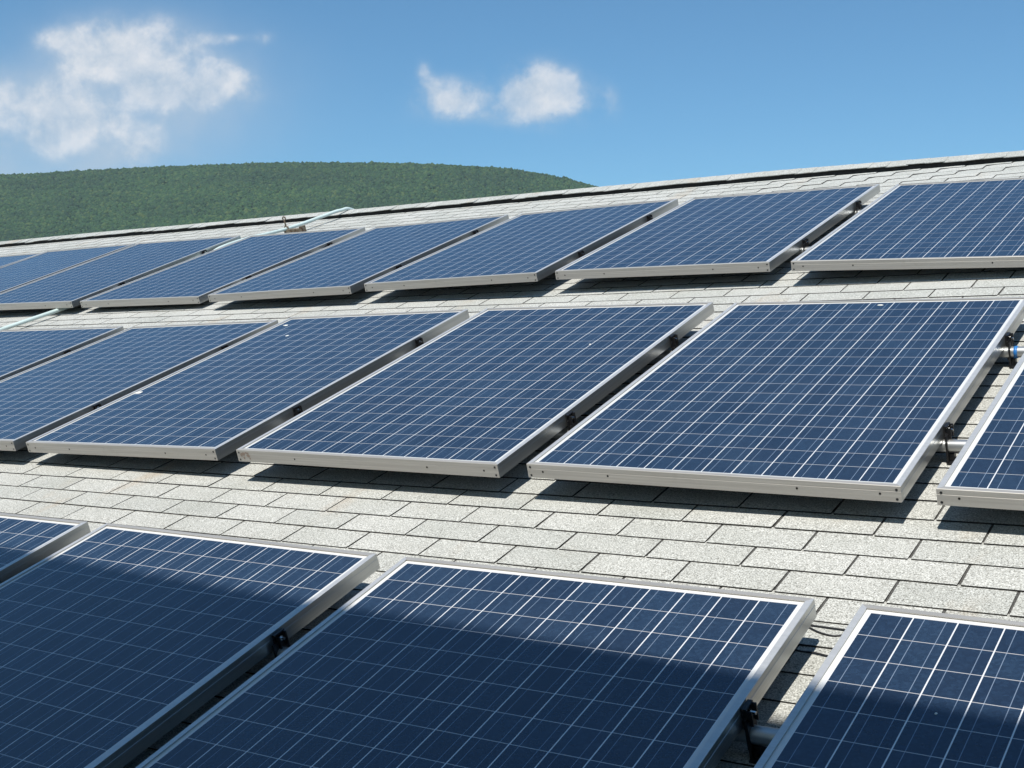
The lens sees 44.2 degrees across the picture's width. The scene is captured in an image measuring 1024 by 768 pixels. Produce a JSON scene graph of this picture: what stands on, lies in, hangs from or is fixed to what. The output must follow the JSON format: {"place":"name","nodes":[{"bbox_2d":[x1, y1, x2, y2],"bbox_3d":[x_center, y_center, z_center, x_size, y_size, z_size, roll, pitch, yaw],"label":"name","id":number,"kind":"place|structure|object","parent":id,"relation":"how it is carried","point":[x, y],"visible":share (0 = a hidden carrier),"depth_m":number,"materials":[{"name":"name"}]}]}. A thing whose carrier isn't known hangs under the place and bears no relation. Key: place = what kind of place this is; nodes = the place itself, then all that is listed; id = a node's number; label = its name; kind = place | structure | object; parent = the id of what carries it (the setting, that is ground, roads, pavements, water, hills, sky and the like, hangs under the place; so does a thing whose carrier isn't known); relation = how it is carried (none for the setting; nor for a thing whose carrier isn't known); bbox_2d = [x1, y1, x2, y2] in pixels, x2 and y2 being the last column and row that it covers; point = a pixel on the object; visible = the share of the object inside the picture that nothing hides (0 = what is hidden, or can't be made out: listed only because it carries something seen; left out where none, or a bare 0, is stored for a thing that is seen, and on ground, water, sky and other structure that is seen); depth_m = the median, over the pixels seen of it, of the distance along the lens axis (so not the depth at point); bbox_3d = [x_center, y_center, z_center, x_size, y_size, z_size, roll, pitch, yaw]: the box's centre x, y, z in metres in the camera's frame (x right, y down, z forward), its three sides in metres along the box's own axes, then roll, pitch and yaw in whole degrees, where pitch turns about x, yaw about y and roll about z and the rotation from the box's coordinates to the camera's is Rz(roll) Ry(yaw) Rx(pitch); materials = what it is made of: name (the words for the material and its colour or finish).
{"place":"outdoors","nodes":[
{"label":"outdoors","id":0,"kind":"place"},
{"bbox_2d":[0,0,1023,186],"label":"sky","id":1,"kind":"structure","parent":0,"point":[600,93],"materials":[{"name":"blue"}]},
{"label":"ground","id":2,"kind":"structure","parent":0,"visible":0},
{"bbox_2d":[0,150,1023,767],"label":"building","id":3,"kind":"structure","parent":2,"relation":"on","point":[840,560],"depth_m":4.63,"materials":[{"name":"white tile"}]},
{"bbox_2d":[0,207,352,329],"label":"conduit","id":4,"kind":"object","parent":3,"relation":"attached to","point":[294,228],"visible":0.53,"depth_m":11.23,"materials":[{"name":"metal"}]},
{"bbox_2d":[263,640,778,763],"bbox_3d":[-0.578,0.764,3.494,5.700,0.094,0.060,0,20,34],"label":"mounting pipe","id":5,"kind":"object","parent":3,"relation":"on","point":[759,738],"visible":0.09,"depth_m":2.74,"materials":[{"name":"metal"}]},
{"bbox_2d":[0,513,90,583],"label":"solar panel","id":6,"kind":"object","parent":5,"relation":"on","point":[26,541],"visible":0.94,"depth_m":4.59,"materials":[{"name":"blue glass"}]},
{"bbox_2d":[0,523,379,767],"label":"solar panel","id":7,"kind":"object","parent":5,"relation":"on","point":[121,646],"visible":0.99,"depth_m":3.70,"materials":[{"name":"blue glass"}]},
{"bbox_2d":[136,557,816,767],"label":"solar panel","id":8,"kind":"object","parent":5,"relation":"on","point":[408,662],"visible":0.98,"depth_m":3.04,"materials":[{"name":"blue glass"}]},
{"bbox_2d":[754,604,1023,767],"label":"solar panel","id":9,"kind":"object","parent":5,"relation":"on","point":[890,687],"visible":1,"depth_m":2.64,"materials":[{"name":"blue glass"}]},
{"bbox_2d":[245,243,809,279],"bbox_3d":[-1.821,-0.727,9.098,11.200,0.114,0.060,0,20,34],"label":"mounting pipe","id":10,"kind":"object","parent":3,"relation":"on","point":[803,249],"visible":0.06,"depth_m":6.81,"materials":[{"name":"metal"}]},
{"bbox_2d":[0,252,43,266],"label":"solar panel","id":11,"kind":"object","parent":10,"relation":"attached to","point":[7,260],"visible":0.37,"depth_m":12.51,"materials":[{"name":"blue glass"}]},
{"bbox_2d":[0,243,134,292],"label":"solar panel","id":12,"kind":"object","parent":10,"relation":"on","point":[28,270],"visible":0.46,"depth_m":11.60,"materials":[{"name":"blue glass"}]},
{"bbox_2d":[0,235,240,309],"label":"solar panel","id":13,"kind":"object","parent":10,"relation":"attached to","point":[72,287],"visible":0.83,"depth_m":10.47,"materials":[{"name":"blue glass"}]},
{"bbox_2d":[80,227,365,307],"bbox_3d":[-2.202,-0.900,9.874,1.310,0.105,1.893,1,21,34],"label":"solar panel","id":14,"kind":"object","parent":10,"relation":"attached to","point":[199,279],"visible":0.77,"depth_m":9.70,"materials":[{"name":"blue glass"}]},
{"bbox_2d":[208,214,508,301],"bbox_3d":[-1.034,-0.887,9.019,1.310,0.105,1.893,0,20,34],"label":"solar panel","id":15,"kind":"object","parent":10,"relation":"attached to","point":[353,264],"visible":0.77,"depth_m":8.82,"materials":[{"name":"blue glass"}]},
{"bbox_2d":[364,199,678,291],"bbox_3d":[0.125,-0.898,8.260,1.310,0.105,1.893,0,20,34],"label":"solar panel","id":16,"kind":"object","parent":10,"relation":"attached to","point":[531,247],"visible":0.91,"depth_m":8.04,"materials":[{"name":"blue glass"}]},
{"bbox_2d":[555,184,879,279],"bbox_3d":[1.294,-0.897,7.532,1.310,0.105,1.893,1,20,34],"label":"solar panel","id":17,"kind":"object","parent":10,"relation":"attached to","point":[757,232],"visible":0.98,"depth_m":7.31,"materials":[{"name":"blue glass"}]},
{"bbox_2d":[791,177,1023,270],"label":"solar panel","id":18,"kind":"object","parent":10,"relation":"attached to","point":[957,224],"visible":1,"depth_m":6.52,"materials":[{"name":"blue glass"}]},
{"bbox_2d":[327,206,860,246],"bbox_3d":[-1.339,-1.035,9.818,11.200,0.096,0.060,0,20,34],"label":"mounting pipe","id":19,"kind":"object","parent":3,"relation":"on","point":[856,211],"visible":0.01,"depth_m":7.54,"materials":[{"name":"metal"}]},
{"bbox_2d":[552,422,966,464],"bbox_3d":[-0.840,0.189,5.530,8.400,0.093,0.060,0,20,34],"label":"mounting pipe","id":20,"kind":"object","parent":3,"relation":"on","point":[951,448],"visible":0.05,"depth_m":4.02,"materials":[{"name":"metal"}]},
{"bbox_2d":[0,326,123,380],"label":"solar panel","id":21,"kind":"object","parent":20,"relation":"on","point":[21,350],"visible":0.76,"depth_m":8.09,"materials":[{"name":"glass"}]},
{"bbox_2d":[0,320,277,450],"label":"solar panel","id":22,"kind":"object","parent":20,"relation":"on","point":[41,399],"visible":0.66,"depth_m":7.05,"materials":[{"name":"blue glass"}]},
{"bbox_2d":[26,309,469,459],"bbox_3d":[-1.240,-0.012,6.316,1.310,0.105,1.893,0,20,34],"label":"solar panel","id":23,"kind":"object","parent":20,"relation":"on","point":[219,405],"visible":0.94,"depth_m":6.10,"materials":[{"name":"blue glass"}]},
{"bbox_2d":[526,297,1023,501],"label":"solar panel","id":24,"kind":"object","parent":20,"relation":"on","point":[859,399],"visible":0.97,"depth_m":4.49,"materials":[{"name":"blue glass"}]},
{"bbox_2d":[936,353,1023,510],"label":"solar panel","id":25,"kind":"object","parent":20,"relation":"attached to","point":[986,469],"visible":1,"depth_m":3.68,"materials":[{"name":"blue glass"}]},
{"bbox_2d":[795,649,827,656],"bbox_3d":[0.761,0.644,3.103,0.326,0.056,0.021,1,1,43],"label":"cable","id":26,"kind":"object","parent":3,"relation":"on","point":[811,652],"visible":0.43,"depth_m":3.13,"materials":[{"name":"black plastic"}]},
{"bbox_2d":[809,627,841,636],"bbox_3d":[0.801,0.612,3.198,0.363,0.051,0.041,0,1,38],"label":"cable","id":27,"kind":"object","parent":3,"relation":"on","point":[824,633],"visible":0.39,"depth_m":3.19,"materials":[{"name":"black plastic"}]},
{"bbox_2d":[811,624,844,630],"bbox_3d":[0.807,0.604,3.208,0.362,0.044,0.036,0,1,37],"label":"cable","id":28,"kind":"object","parent":3,"relation":"on","point":[828,627],"visible":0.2,"depth_m":3.22,"materials":[{"name":"black plastic"}]},
{"bbox_2d":[653,341,1023,367],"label":"mounting pipe","id":29,"kind":"object","parent":3,"relation":"on","point":[1011,352],"visible":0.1,"depth_m":4.75,"materials":[{"name":"metal"}]},
{"bbox_2d":[236,302,713,477],"bbox_3d":[-0.071,-0.008,5.503,1.310,0.105,1.894,1,21,34],"label":"solar panel","id":30,"kind":"object","parent":29,"relation":"on","point":[494,392],"visible":0.98,"depth_m":5.27,"materials":[{"name":"blue glass"}]},
{"bbox_3d":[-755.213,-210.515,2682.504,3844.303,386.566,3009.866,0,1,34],"label":"hill","id":31,"kind":"structure","parent":0,"visible":0},
{"bbox_2d":[0,161,598,241],"bbox_3d":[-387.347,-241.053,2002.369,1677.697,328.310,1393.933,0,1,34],"label":"forest","id":32,"kind":"object","parent":31,"relation":"on","point":[40,205],"visible":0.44,"depth_m":2088.48,"materials":[{"name":"green plant"}]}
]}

